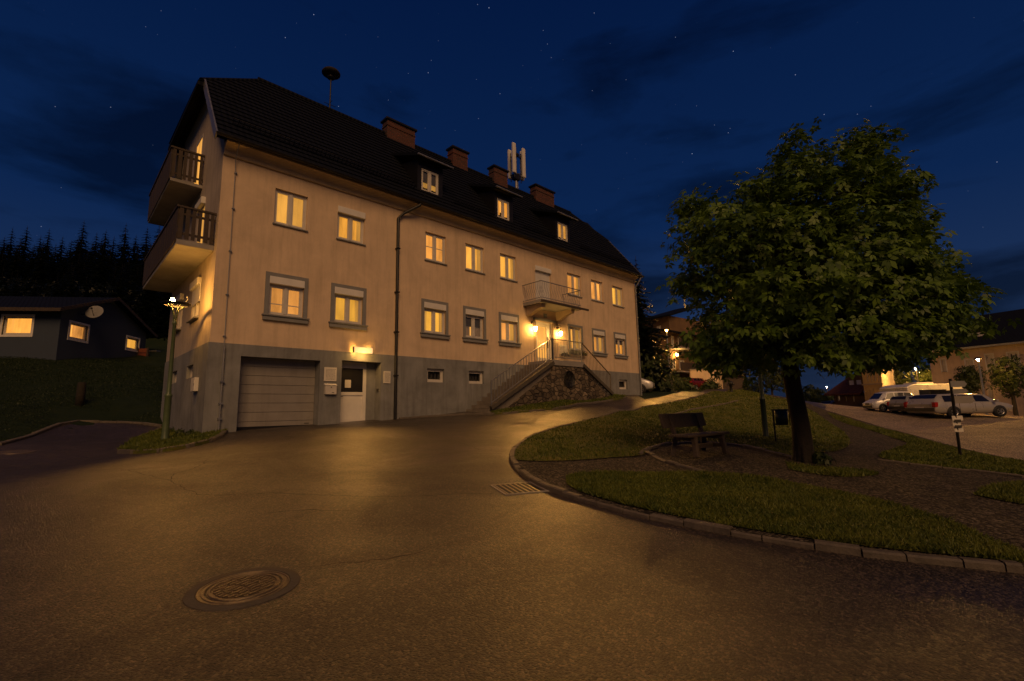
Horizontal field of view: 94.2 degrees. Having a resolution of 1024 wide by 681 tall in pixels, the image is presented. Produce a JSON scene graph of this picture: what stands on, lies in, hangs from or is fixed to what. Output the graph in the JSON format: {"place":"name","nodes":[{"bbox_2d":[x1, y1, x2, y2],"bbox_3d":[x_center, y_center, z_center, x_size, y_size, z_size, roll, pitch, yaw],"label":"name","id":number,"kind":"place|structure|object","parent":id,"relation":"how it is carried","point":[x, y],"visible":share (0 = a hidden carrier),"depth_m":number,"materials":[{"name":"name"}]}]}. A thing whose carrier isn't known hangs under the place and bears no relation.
{"place":"outdoors","nodes":[
{"label":"outdoors","id":0,"kind":"place"},
{"bbox_2d":[117,426,226,453],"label":"grass","id":1,"kind":"structure","parent":0,"point":[153,440],"depth_m":13.02,"materials":[{"name":"green plant"}]},
{"bbox_2d":[0,337,702,441],"bbox_3d":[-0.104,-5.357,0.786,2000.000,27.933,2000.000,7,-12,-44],"label":"ground","id":2,"kind":"structure","parent":0,"point":[131,406],"depth_m":21.46,"materials":[{"name":"green plant"}]},
{"bbox_2d":[10,226,36,269],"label":"spruce","id":3,"kind":"object","parent":2,"relation":"on","point":[25,255],"visible":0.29,"depth_m":70.84,"materials":[{"name":"green plant"}]},
{"bbox_2d":[21,244,39,278],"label":"spruce","id":4,"kind":"object","parent":2,"relation":"on","point":[29,265],"visible":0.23,"depth_m":64.21,"materials":[{"name":"green plant"}]},
{"bbox_2d":[21,241,53,295],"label":"spruce","id":5,"kind":"object","parent":2,"relation":"on","point":[40,273],"visible":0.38,"depth_m":52.33,"materials":[{"name":"green plant"}]},
{"bbox_2d":[45,245,62,286],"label":"spruce","id":6,"kind":"object","parent":2,"relation":"on","point":[52,274],"visible":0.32,"depth_m":54.51,"materials":[{"name":"green plant"}]},
{"bbox_2d":[46,237,68,273],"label":"spruce","id":7,"kind":"object","parent":2,"relation":"on","point":[60,255],"visible":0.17,"depth_m":66.57,"materials":[{"name":"green plant"}]},
{"bbox_2d":[62,241,82,275],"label":"spruce","id":8,"kind":"object","parent":2,"relation":"on","point":[73,261],"visible":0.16,"depth_m":62.05,"materials":[{"name":"green plant"}]},
{"bbox_2d":[58,225,93,269],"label":"spruce","id":9,"kind":"object","parent":2,"relation":"on","point":[83,242],"visible":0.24,"depth_m":66.67,"materials":[{"name":"green plant"}]},
{"bbox_2d":[0,296,157,359],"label":"bungalow","id":10,"kind":"object","parent":2,"relation":"on","point":[53,328],"visible":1,"depth_m":29.07,"materials":[{"name":"paint"}]},
{"bbox_2d":[3,316,31,334],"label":"window","id":11,"kind":"structure","parent":10,"relation":"in","point":[12,325],"depth_m":27.74,"materials":[{"name":"yellow glass"}]},
{"bbox_2d":[69,323,86,340],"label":"window","id":12,"kind":"structure","parent":10,"relation":"in","point":[76,330],"depth_m":29.49,"materials":[{"name":"yellow glass"}]},
{"bbox_2d":[81,306,103,318],"bbox_3d":[-26.120,-1.750,29.622,1.099,0.882,0.653,-5,-9,23],"label":"satellite dish","id":13,"kind":"object","parent":10,"relation":"attached to","point":[94,312],"visible":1,"depth_m":29.59,"materials":[{"name":"metal"}]},
{"bbox_2d":[74,382,85,405],"bbox_3d":[-18.153,2.259,20.015,0.320,1.010,0.312,7,-12,-44],"label":"tree stump","id":14,"kind":"object","parent":2,"relation":"on","point":[80,394],"visible":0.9,"depth_m":19.93,"materials":[{"name":"brown wood"}]},
{"bbox_2d":[0,356,165,439],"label":"grass","id":15,"kind":"structure","parent":2,"relation":"on","point":[91,367],"depth_m":23.69,"materials":[{"name":"green plant"}]},
{"bbox_2d":[0,276,171,312],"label":"undergrowth","id":16,"kind":"object","parent":2,"relation":"on","point":[42,287],"visible":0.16,"depth_m":46.88,"materials":[{"name":"green plant"}]},
{"bbox_2d":[79,245,98,282],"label":"spruce","id":17,"kind":"object","parent":2,"relation":"on","point":[90,259],"visible":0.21,"depth_m":57.76,"materials":[{"name":"green plant"}]},
{"bbox_2d":[86,243,113,293],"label":"spruce","id":18,"kind":"object","parent":2,"relation":"on","point":[99,273],"visible":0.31,"depth_m":53.49,"materials":[{"name":"green plant"}]},
{"bbox_2d":[92,232,116,267],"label":"spruce","id":19,"kind":"object","parent":2,"relation":"on","point":[105,242],"visible":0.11,"depth_m":68.12,"materials":[{"name":"green plant"}]},
{"bbox_2d":[110,225,134,271],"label":"spruce","id":20,"kind":"object","parent":2,"relation":"on","point":[121,248],"visible":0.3,"depth_m":66.32,"materials":[{"name":"green plant"}]},
{"bbox_2d":[125,249,141,285],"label":"spruce","id":21,"kind":"object","parent":2,"relation":"on","point":[133,269],"visible":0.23,"depth_m":54.19,"materials":[{"name":"green plant"}]},
{"bbox_2d":[133,228,152,266],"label":"spruce","id":22,"kind":"object","parent":2,"relation":"on","point":[143,245],"visible":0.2,"depth_m":70.26,"materials":[{"name":"green plant"}]},
{"bbox_2d":[161,297,190,438],"bbox_3d":[-9.973,0.839,13.896,0.760,4.356,0.760,7,-12,-44],"label":"street lamp","id":23,"kind":"object","parent":2,"relation":"on","point":[168,395],"visible":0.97,"depth_m":13.84,"materials":[{"name":"metal"}]},
{"bbox_2d":[142,77,643,432],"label":"apartment house","id":24,"kind":"structure","parent":2,"relation":"on","point":[301,242],"depth_m":18.25,"materials":[{"name":"paint"}]},
{"bbox_2d":[175,293,183,332],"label":"window","id":25,"kind":"structure","parent":24,"relation":"in","point":[180,297],"depth_m":18.11,"materials":[{"name":"white glass"}]},
{"bbox_2d":[186,277,201,323],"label":"window","id":26,"kind":"structure","parent":24,"relation":"in","point":[195,286],"depth_m":16.12,"materials":[{"name":"white glass"}]},
{"bbox_2d":[195,196,205,242],"bbox_3d":[-11.008,-3.811,16.721,0.202,2.263,1.060,7,-12,-44],"label":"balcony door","id":27,"kind":"structure","parent":24,"relation":"in","point":[200,204],"depth_m":16.61,"materials":[{"name":"beige"}]},
{"bbox_2d":[236,357,315,430],"bbox_3d":[-7.774,1.935,15.697,2.460,2.654,0.080,7,-12,-44],"label":"garage door","id":28,"kind":"structure","parent":24,"relation":"in","point":[272,392],"depth_m":15.67,"materials":[{"name":"metal"}]},
{"bbox_2d":[261,271,309,323],"bbox_3d":[-7.602,-1.401,15.983,1.490,1.610,0.403,7,-12,-44],"label":"window","id":29,"kind":"structure","parent":24,"relation":"in","point":[283,298],"depth_m":15.98,"materials":[{"name":"yellow glass"}]},
{"bbox_2d":[272,189,307,231],"bbox_3d":[-7.683,-4.498,16.466,1.160,1.360,0.332,7,-12,-44],"label":"window","id":30,"kind":"structure","parent":24,"relation":"in","point":[289,209],"depth_m":16.48,"materials":[{"name":"yellow glass"}]},
{"bbox_2d":[324,367,336,380],"bbox_3d":[-6.346,1.179,16.616,0.440,0.480,0.032,7,-12,-44],"label":"notice board","id":31,"kind":"object","parent":24,"relation":"attached to","point":[330,373],"visible":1,"depth_m":16.60,"materials":[{"name":"paper"}]},
{"bbox_2d":[322,66,339,107],"bbox_3d":[-8.411,-11.588,22.030,0.820,2.230,0.820,7,-12,-44],"label":"roof siren","id":32,"kind":"object","parent":24,"relation":"on","point":[330,73],"visible":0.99,"depth_m":21.98,"materials":[{"name":"metal"}]},
{"bbox_2d":[328,283,367,330],"bbox_3d":[-6.040,-1.212,17.477,1.470,1.610,0.402,7,-12,-44],"label":"window","id":33,"kind":"structure","parent":24,"relation":"in","point":[346,300],"depth_m":17.48,"materials":[{"name":"yellow glass"}]},
{"bbox_2d":[336,205,365,245],"bbox_3d":[-6.117,-4.285,17.960,1.150,1.313,0.334,7,-12,-44],"label":"window","id":34,"kind":"structure","parent":24,"relation":"in","point":[350,225],"depth_m":17.96,"materials":[{"name":"yellow glass"}]},
{"bbox_2d":[340,362,366,421],"bbox_3d":[-5.963,2.048,17.558,1.180,2.500,0.201,7,-12,-44],"label":"basement door","id":35,"kind":"structure","parent":24,"relation":"in","point":[353,378],"depth_m":17.63,"materials":[{"name":"white paint"}]},
{"bbox_2d":[365,363,374,419],"bbox_3d":[-5.427,2.218,18.097,0.357,2.700,0.140,7,-12,-44],"label":"door side","id":36,"kind":"structure","parent":24,"relation":"in","point":[370,372],"depth_m":18.08,"materials":[{"name":"grey metal"}]},
{"bbox_2d":[421,168,440,196],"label":"window","id":37,"kind":"structure","parent":24,"relation":"in","point":[429,181],"depth_m":21.13,"materials":[{"name":"white glass"}]},
{"bbox_2d":[427,369,442,381],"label":"window","id":38,"kind":"structure","parent":24,"relation":"in","point":[433,375],"depth_m":19.92,"materials":[{"name":"black glass"}]},
{"bbox_2d":[420,298,450,339],"bbox_3d":[-3.300,-0.881,20.097,1.480,1.610,0.402,7,-12,-44],"label":"window","id":39,"kind":"structure","parent":24,"relation":"in","point":[432,311],"depth_m":20.09,"materials":[{"name":"yellow glass"}]},
{"bbox_2d":[424,232,447,265],"bbox_3d":[-3.363,-3.976,20.597,1.160,1.360,0.332,7,-12,-44],"label":"window","id":40,"kind":"structure","parent":24,"relation":"in","point":[434,244],"depth_m":20.63,"materials":[{"name":"yellow glass"}]},
{"bbox_2d":[465,244,484,274],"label":"window","id":41,"kind":"structure","parent":24,"relation":"in","point":[474,255],"depth_m":22.14,"materials":[{"name":"yellow glass"}]},
{"bbox_2d":[462,305,488,343],"bbox_3d":[-1.821,-0.679,21.668,1.450,1.610,0.630,7,-12,-44],"label":"window","id":42,"kind":"structure","parent":24,"relation":"in","point":[472,316],"depth_m":21.58,"materials":[{"name":"grey glass"}]},
{"bbox_2d":[469,371,481,383],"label":"window","id":43,"kind":"structure","parent":24,"relation":"in","point":[475,377],"depth_m":21.43,"materials":[{"name":"black glass"}]},
{"bbox_2d":[497,198,511,222],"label":"window","id":44,"kind":"structure","parent":24,"relation":"in","point":[502,206],"depth_m":24.23,"materials":[{"name":"yellow glass"}]},
{"bbox_2d":[500,254,517,281],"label":"window","id":45,"kind":"structure","parent":24,"relation":"in","point":[507,263],"depth_m":23.63,"materials":[{"name":"yellow glass"}]},
{"bbox_2d":[498,312,521,346],"bbox_3d":[-0.191,-0.505,23.071,1.460,1.610,0.403,7,-12,-44],"label":"window","id":46,"kind":"structure","parent":24,"relation":"in","point":[507,322],"depth_m":23.10,"materials":[{"name":"yellow glass"}]},
{"bbox_2d":[507,142,525,188],"bbox_3d":[0.261,-10.861,30.531,1.360,3.135,0.920,7,-12,-44],"label":"antenna mast","id":47,"kind":"object","parent":24,"relation":"on","point":[516,177],"visible":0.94,"depth_m":30.48,"materials":[{"name":"metal"}]},
{"bbox_2d":[535,265,550,299],"bbox_3d":[1.629,-2.822,25.208,1.250,2.143,0.210,7,-12,-44],"label":"balcony door","id":48,"kind":"structure","parent":24,"relation":"in","point":[541,273],"depth_m":25.26,"materials":[{"name":"white paint"}]},
{"bbox_2d":[536,321,551,360],"bbox_3d":[1.584,0.106,24.857,1.360,2.130,0.238,7,-12,-44],"label":"entrance door","id":49,"kind":"structure","parent":24,"relation":"in","point":[544,330],"depth_m":25.01,"materials":[{"name":"yellow glass"}]},
{"bbox_2d":[558,222,568,242],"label":"window","id":50,"kind":"structure","parent":24,"relation":"in","point":[562,228],"depth_m":27.45,"materials":[{"name":"yellow glass"}]},
{"bbox_2d":[567,273,582,297],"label":"window","id":51,"kind":"structure","parent":24,"relation":"in","point":[573,281],"depth_m":27.22,"materials":[{"name":"yellow glass"}]},
{"bbox_2d":[568,324,585,352],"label":"window","id":52,"kind":"structure","parent":24,"relation":"in","point":[573,333],"depth_m":26.73,"materials":[{"name":"yellow glass"}]},
{"bbox_2d":[591,280,604,302],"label":"window","id":53,"kind":"structure","parent":24,"relation":"in","point":[597,297],"depth_m":28.71,"materials":[{"name":"yellow glass"}]},
{"bbox_2d":[592,328,607,356],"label":"window","id":54,"kind":"structure","parent":24,"relation":"in","point":[597,334],"depth_m":28.16,"materials":[{"name":"yellow glass"}]},
{"bbox_2d":[612,286,624,307],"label":"window","id":55,"kind":"structure","parent":24,"relation":"in","point":[616,292],"depth_m":30.27,"materials":[{"name":"yellow glass"}]},
{"bbox_2d":[613,332,628,358],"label":"window","id":56,"kind":"structure","parent":24,"relation":"in","point":[618,337],"depth_m":29.65,"materials":[{"name":"grey glass"}]},
{"bbox_2d":[399,396,626,418],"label":"stair kerb","id":57,"kind":"structure","parent":2,"relation":"on","point":[491,413],"depth_m":19.08,"materials":[{"name":"concrete"}]},
{"bbox_2d":[466,338,613,412],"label":"entrance staircase","id":58,"kind":"structure","parent":2,"relation":"on","point":[548,380],"depth_m":22.42,"materials":[{"name":"stone"}]},
{"bbox_2d":[634,256,680,391],"bbox_3d":[9.832,-0.767,37.751,6.495,12.360,5.975,-1,-8,-4],"label":"conifer","id":59,"kind":"object","parent":2,"relation":"on","point":[647,340],"visible":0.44,"depth_m":37.00,"materials":[{"name":"green plant"}]},
{"bbox_2d":[639,338,681,391],"bbox_3d":[10.807,1.857,37.310,4.740,4.840,4.974,7,-12,-44],"label":"shrub","id":60,"kind":"object","parent":2,"relation":"on","point":[668,383],"visible":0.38,"depth_m":35.84,"materials":[{"name":"green plant"}]},
{"bbox_2d":[644,450,701,470],"bbox_3d":[3.248,2.572,9.956,0.290,0.370,2.097,1,-9,-13],"label":"bench edging","id":61,"kind":"object","parent":2,"relation":"on","point":[670,462],"visible":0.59,"depth_m":9.61,"materials":[{"name":"stone"}]},
{"bbox_2d":[642,303,706,340],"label":"town house","id":62,"kind":"structure","parent":2,"relation":"on","point":[667,320],"depth_m":54.03,"materials":[{"name":"paint"}]},
{"bbox_2d":[651,328,700,378],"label":"town house","id":63,"kind":"structure","parent":2,"relation":"on","point":[682,365],"depth_m":51.39,"materials":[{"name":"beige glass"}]},
{"bbox_2d":[676,377,695,389],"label":"shrub","id":64,"kind":"object","parent":2,"relation":"on","point":[687,385],"visible":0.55,"depth_m":43.84,"materials":[{"name":"green plant"}]},
{"bbox_2d":[688,369,722,389],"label":"garden wall","id":65,"kind":"structure","parent":2,"relation":"on","point":[704,374],"depth_m":46.90,"materials":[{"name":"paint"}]},
{"bbox_2d":[699,377,721,389],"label":"shrub","id":66,"kind":"object","parent":2,"relation":"on","point":[710,384],"visible":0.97,"depth_m":43.63,"materials":[{"name":"green plant"}]},
{"bbox_2d":[637,441,791,457],"bbox_3d":[4.602,2.786,11.854,3.671,0.453,2.254,-1,-8,-3],"label":"bench edging","id":67,"kind":"object","parent":2,"relation":"on","point":[648,448],"visible":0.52,"depth_m":11.97,"materials":[{"name":"stone"}]},
{"bbox_2d":[699,367,747,389],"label":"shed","id":68,"kind":"structure","parent":2,"relation":"on","point":[738,382],"depth_m":51.10,"materials":[{"name":"brown wood"}]},
{"bbox_2d":[740,373,768,393],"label":"shrub","id":69,"kind":"object","parent":2,"relation":"on","point":[755,388],"visible":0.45,"depth_m":46.66,"materials":[{"name":"green plant"}]},
{"bbox_2d":[758,371,768,436],"bbox_3d":[8.630,1.267,16.525,0.760,4.356,0.760,7,-12,-44],"label":"post","id":70,"kind":"object","parent":2,"relation":"on","point":[762,399],"visible":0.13,"depth_m":16.30,"materials":[{"name":"green paint"}]},
{"bbox_2d":[752,367,783,394],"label":"garden tree","id":71,"kind":"object","parent":2,"relation":"on","point":[769,380],"visible":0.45,"depth_m":43.94,"materials":[{"name":"green plant"}]},
{"bbox_2d":[802,384,820,402],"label":"garden tree","id":72,"kind":"object","parent":2,"relation":"on","point":[810,394],"visible":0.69,"depth_m":61.83,"materials":[{"name":"green plant"}]},
{"bbox_2d":[654,116,1022,462],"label":"broadleaf tree","id":73,"kind":"object","parent":2,"relation":"on","point":[789,311],"visible":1,"depth_m":8.94,"materials":[{"name":"green plant"}]},
{"bbox_2d":[824,373,864,406],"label":"house","id":74,"kind":"structure","parent":2,"relation":"on","point":[848,391],"depth_m":55.77,"materials":[{"name":"red wood"}]},
{"bbox_2d":[862,369,896,400],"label":"yellow house","id":75,"kind":"structure","parent":2,"relation":"on","point":[872,384],"depth_m":51.23,"materials":[{"name":"paint"}]},
{"bbox_2d":[893,365,915,384],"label":"garden tree","id":76,"kind":"object","parent":2,"relation":"on","point":[901,380],"visible":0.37,"depth_m":56.61,"materials":[{"name":"green plant"}]},
{"bbox_2d":[913,368,932,381],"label":"garden tree","id":77,"kind":"object","parent":2,"relation":"on","point":[925,375],"visible":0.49,"depth_m":51.82,"materials":[{"name":"green plant"}]},
{"bbox_2d":[878,459,1023,477],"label":"path edging","id":78,"kind":"object","parent":2,"relation":"on","point":[974,470],"visible":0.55,"depth_m":10.13,"materials":[{"name":"stone"}]},
{"bbox_2d":[948,379,974,454],"bbox_3d":[11.764,2.142,12.344,0.503,2.310,0.478,7,-12,-44],"label":"sign post","id":79,"kind":"object","parent":2,"relation":"on","point":[956,423],"visible":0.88,"depth_m":12.43,"materials":[{"name":"metal"}]},
{"bbox_2d":[929,309,1023,415],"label":"house","id":80,"kind":"structure","parent":2,"relation":"on","point":[1010,342],"depth_m":37.58,"materials":[{"name":"paint"}]},
{"bbox_2d":[984,354,1023,415],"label":"garden tree","id":81,"kind":"object","parent":2,"relation":"on","point":[1012,383],"visible":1,"depth_m":30.59,"materials":[{"name":"green plant"}]},
{"bbox_2d":[0,389,1023,680],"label":"road","id":82,"kind":"structure","parent":0,"point":[110,557],"depth_m":4.22,"materials":[{"name":"grey asphalt"}]},
{"bbox_2d":[0,420,161,444],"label":"lot kerb","id":83,"kind":"structure","parent":82,"relation":"on","point":[40,431],"depth_m":17.02,"materials":[{"name":"concrete"}]},
{"bbox_2d":[117,429,227,453],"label":"corner kerb","id":84,"kind":"structure","parent":82,"relation":"on","point":[192,444],"depth_m":11.95,"materials":[{"name":"concrete"}]},
{"bbox_2d":[182,567,300,610],"bbox_3d":[-2.314,2.136,4.113,0.900,0.065,0.899,7,-12,-44],"label":"manhole cover","id":85,"kind":"object","parent":82,"relation":"on","point":[226,591],"visible":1,"depth_m":4.05,"materials":[{"name":"metal"}]},
{"bbox_2d":[490,482,548,494],"bbox_3d":[0.114,2.450,7.902,0.777,0.062,0.756,2,-9,-21],"label":"gully grate","id":86,"kind":"object","parent":82,"relation":"on","point":[516,488],"visible":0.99,"depth_m":7.86,"materials":[{"name":"metal"}]},
{"bbox_2d":[509,391,1023,573],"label":"kerb","id":87,"kind":"structure","parent":82,"relation":"on","point":[1010,566],"depth_m":5.05,"materials":[{"name":"stone"}]},
{"bbox_2d":[0,0,1023,398],"label":"sky","id":88,"kind":"structure","parent":0,"point":[617,109],"materials":[{"name":"blue"}]},
{"bbox_2d":[491,394,625,413],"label":"lawn","id":89,"kind":"structure","parent":0,"point":[550,408],"depth_m":20.02,"materials":[{"name":"green plant"}]},
{"bbox_2d":[514,389,851,460],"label":"lawn","id":90,"kind":"structure","parent":0,"point":[623,446],"depth_m":16.29,"materials":[{"name":"green plant"}]},
{"bbox_2d":[516,389,1023,570],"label":"path","id":91,"kind":"structure","parent":0,"point":[945,493],"depth_m":8.94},
{"bbox_2d":[658,412,729,457],"bbox_3d":[4.256,2.153,10.958,1.860,0.951,0.755,6,-11,-39],"label":"park bench","id":92,"kind":"object","parent":91,"relation":"on","point":[672,421],"visible":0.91,"depth_m":10.96,"materials":[{"name":"brown wood"}]},
{"bbox_2d":[771,409,790,440],"bbox_3d":[8.022,2.572,14.114,0.428,1.056,0.371,-8,-11,40],"label":"litter bin","id":93,"kind":"object","parent":91,"relation":"on","point":[781,417],"visible":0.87,"depth_m":14.06,"materials":[{"name":"metal"}]},
{"bbox_2d":[811,450,836,464],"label":"shoots","id":94,"kind":"object","parent":91,"relation":"on","point":[821,458],"visible":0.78,"depth_m":10.17,"materials":[{"name":"green plant"}]},
{"bbox_2d":[565,469,1023,561],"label":"lawn","id":95,"kind":"structure","parent":0,"point":[808,536],"depth_m":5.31,"materials":[{"name":"green plant"}]},
{"bbox_2d":[785,460,878,476],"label":"grass","id":96,"kind":"structure","parent":0,"point":[834,471],"depth_m":9.17,"materials":[{"name":"green plant"}]},
{"bbox_2d":[825,404,1023,459],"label":"street","id":97,"kind":"structure","parent":0,"point":[992,434],"depth_m":22.15,"materials":[{"name":"grey asphalt"}]},
{"bbox_2d":[862,391,913,411],"bbox_3d":[22.885,3.720,28.882,2.475,1.253,1.519,-2,-8,8],"label":"parked car","id":98,"kind":"object","parent":97,"relation":"on","point":[879,400],"visible":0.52,"depth_m":28.45,"materials":[{"name":"white paint"}]},
{"bbox_2d":[887,396,914,413],"bbox_3d":[23.428,3.767,27.815,2.425,1.070,1.399,1,-9,-14],"label":"parked car","id":99,"kind":"object","parent":97,"relation":"on","point":[895,404],"visible":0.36,"depth_m":27.54,"materials":[{"name":"grey paint"}]},
{"bbox_2d":[879,382,962,394],"bbox_3d":[27.498,3.779,31.926,3.995,1.901,2.240,-1,-8,-3],"label":"camper van","id":100,"kind":"object","parent":97,"relation":"on","point":[920,388],"visible":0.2,"depth_m":30.92,"materials":[{"name":"white paint"}]},
{"bbox_2d":[903,394,1012,416],"bbox_3d":[24.519,3.568,26.122,4.837,1.286,2.240,0,-8,-6],"label":"estate car","id":101,"kind":"object","parent":97,"relation":"on","point":[923,405],"visible":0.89,"depth_m":25.31,"materials":[{"name":"silver metal"}]},
{"bbox_2d":[953,365,988,393],"bbox_3d":[34.923,3.539,36.167,1.754,3.480,1.900,7,-12,-44],"label":"garden tree","id":102,"kind":"object","parent":97,"relation":"on","point":[970,379],"visible":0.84,"depth_m":35.94,"materials":[{"name":"green plant"}]},
{"bbox_2d":[828,412,1023,474],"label":"lawn","id":103,"kind":"structure","parent":0,"point":[919,445],"depth_m":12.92,"materials":[{"name":"green plant"}]},
{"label":"lawn","id":104,"kind":"structure","parent":0,"visible":0},
{"bbox_2d":[972,480,1023,503],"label":"grass","id":105,"kind":"structure","parent":104,"relation":"on","point":[1012,491],"depth_m":7.54,"materials":[{"name":"green plant"}]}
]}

